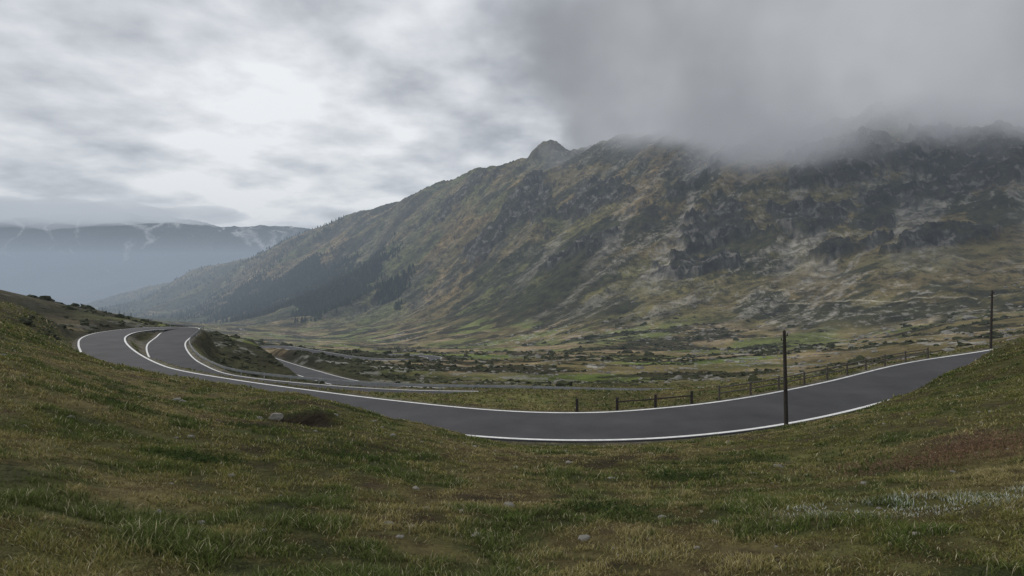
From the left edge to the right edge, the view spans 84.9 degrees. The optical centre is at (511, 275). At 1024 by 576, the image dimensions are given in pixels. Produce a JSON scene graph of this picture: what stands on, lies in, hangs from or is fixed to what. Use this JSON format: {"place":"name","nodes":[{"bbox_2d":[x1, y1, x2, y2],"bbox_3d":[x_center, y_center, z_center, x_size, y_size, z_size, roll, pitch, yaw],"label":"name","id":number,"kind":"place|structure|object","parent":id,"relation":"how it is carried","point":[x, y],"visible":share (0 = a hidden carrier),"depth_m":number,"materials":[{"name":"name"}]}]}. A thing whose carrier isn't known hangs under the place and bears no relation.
{"place":"outdoors","nodes":[
{"label":"outdoors","id":0,"kind":"place"},
{"bbox_2d":[0,350,1023,575],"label":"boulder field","id":1,"kind":"structure","parent":0,"point":[276,416],"depth_m":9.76,"materials":[{"name":"green plant"}]},
{"bbox_2d":[0,76,1023,575],"bbox_3d":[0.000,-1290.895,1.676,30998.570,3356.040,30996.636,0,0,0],"label":"ground","id":2,"kind":"structure","parent":0,"point":[914,190],"depth_m":683.61,"materials":[{"name":"green plant"}]},
{"bbox_2d":[41,377,189,421],"bbox_3d":[-9.405,3.053,13.646,3.334,1.294,2.041,0,0,0],"label":"dwarf shrub","id":3,"kind":"object","parent":2,"relation":"on","point":[108,399],"visible":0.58,"depth_m":13.50,"materials":[{"name":"green plant"}]},
{"bbox_2d":[44,367,227,414],"bbox_3d":[-11.248,3.571,17.269,4.476,1.891,2.968,0,0,0],"label":"dwarf shrub","id":4,"kind":"object","parent":2,"relation":"on","point":[129,392],"visible":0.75,"depth_m":17.22,"materials":[{"name":"green plant"}]},
{"bbox_2d":[120,443,267,471],"bbox_3d":[-5.292,3.023,9.537,2.206,0.596,1.446,0,0,0],"label":"dwarf shrub","id":5,"kind":"object","parent":2,"relation":"on","point":[195,456],"visible":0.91,"depth_m":9.48,"materials":[{"name":"green plant"}]},
{"bbox_2d":[98,215,414,323],"bbox_3d":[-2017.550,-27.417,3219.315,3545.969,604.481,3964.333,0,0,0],"label":"conifer forest","id":6,"kind":"object","parent":2,"relation":"on","point":[309,295],"visible":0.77,"depth_m":1978.93,"materials":[{"name":"green plant"}]},
{"bbox_2d":[188,416,327,435],"bbox_3d":[-6.972,4.132,15.453,3.438,0.844,1.927,0,0,26],"label":"dwarf shrub","id":7,"kind":"object","parent":2,"relation":"on","point":[239,424],"visible":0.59,"depth_m":15.32,"materials":[{"name":"green plant"}]},
{"bbox_2d":[275,440,402,464],"bbox_3d":[-3.682,3.888,12.191,2.771,0.638,1.674,0,0,0],"label":"dwarf shrub","id":8,"kind":"object","parent":2,"relation":"on","point":[340,455],"visible":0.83,"depth_m":12.19,"materials":[{"name":"green plant"}]},
{"bbox_2d":[170,323,672,390],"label":"steel guardrail","id":9,"kind":"object","parent":2,"relation":"on","point":[402,384],"visible":0.89,"depth_m":67.81,"materials":[{"name":"grey metal"}]},
{"bbox_2d":[0,324,1023,490],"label":"grass","id":10,"kind":"structure","parent":2,"relation":"on","point":[31,380],"depth_m":16.80,"materials":[{"name":"green plant"}]},
{"bbox_2d":[0,301,1023,429],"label":"grass","id":11,"kind":"structure","parent":2,"relation":"on","point":[603,399],"depth_m":43.65,"materials":[{"name":"green plant"}]},
{"bbox_2d":[18,294,1023,388],"bbox_3d":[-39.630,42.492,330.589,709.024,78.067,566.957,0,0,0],"label":"juniper scrub","id":12,"kind":"object","parent":2,"relation":"on","point":[561,383],"visible":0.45,"depth_m":164.23,"materials":[{"name":"green plant"}]},
{"bbox_2d":[533,496,691,520],"bbox_3d":[1.441,3.391,8.180,2.247,0.408,1.181,0,0,15],"label":"dwarf shrub","id":13,"kind":"object","parent":2,"relation":"on","point":[599,505],"visible":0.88,"depth_m":8.12,"materials":[{"name":"green plant"}]},
{"bbox_2d":[575,391,692,411],"bbox_3d":[7.981,8.252,35.934,7.985,1.421,0.570,0,0,-10],"label":"guard post row","id":14,"kind":"object","parent":2,"relation":"on","point":[655,398],"visible":0.75,"depth_m":35.90,"materials":[{"name":"brown wood"}]},
{"bbox_2d":[637,464,755,482],"bbox_3d":[4.314,4.611,12.994,2.764,0.575,1.951,0,0,0],"label":"dwarf shrub","id":15,"kind":"object","parent":2,"relation":"on","point":[686,478],"visible":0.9,"depth_m":12.91,"materials":[{"name":"green plant"}]},
{"bbox_2d":[672,451,802,466],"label":"dwarf shrub","id":16,"kind":"object","parent":2,"relation":"on","point":[735,461],"visible":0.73,"depth_m":16.73,"materials":[{"name":"green plant"}]},
{"bbox_2d":[781,330,787,426],"bbox_3d":[14.797,5.883,30.400,0.424,5.912,0.230,0,0,0],"label":"utility pole","id":17,"kind":"object","parent":2,"relation":"on","point":[785,388],"visible":0.94,"depth_m":30.32,"materials":[{"name":"brown wood"}]},
{"bbox_2d":[718,347,928,399],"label":"wooden guardrail","id":18,"kind":"object","parent":2,"relation":"on","point":[905,356],"visible":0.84,"depth_m":42.49,"materials":[{"name":"brown wood"}]},
{"bbox_2d":[779,450,995,481],"bbox_3d":[7.514,3.933,11.453,3.966,1.104,2.562,0,0,0],"label":"heather shrub","id":19,"kind":"object","parent":2,"relation":"on","point":[901,467],"visible":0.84,"depth_m":11.30,"materials":[{"name":"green plant"}]},
{"bbox_2d":[777,429,1023,479],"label":"heather shrub","id":20,"kind":"object","parent":2,"relation":"on","point":[932,454],"visible":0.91,"depth_m":11.66,"materials":[{"name":"brown plant"}]},
{"bbox_2d":[874,417,1023,463],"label":"heather shrub","id":21,"kind":"object","parent":2,"relation":"on","point":[978,439],"visible":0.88,"depth_m":12.71,"materials":[{"name":"brown plant"}]},
{"bbox_2d":[989,290,993,347],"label":"utility pole","id":22,"kind":"object","parent":2,"relation":"on","point":[991,323],"visible":0.94,"depth_m":54.33,"materials":[{"name":"brown wood"}]},
{"bbox_2d":[0,0,1023,228],"label":"sky","id":23,"kind":"structure","parent":0,"point":[310,114],"materials":[{"name":"grey"}]},
{"bbox_2d":[22,267,1023,384],"bbox_3d":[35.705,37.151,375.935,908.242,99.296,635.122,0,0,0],"label":"boulder field","id":24,"kind":"structure","parent":0,"point":[965,317],"depth_m":215.51,"materials":[{"name":"stone"}]},
{"bbox_2d":[77,327,992,442],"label":"road","id":25,"kind":"structure","parent":0,"point":[815,401],"depth_m":36.22,"materials":[{"name":"grey asphalt"}]}
]}

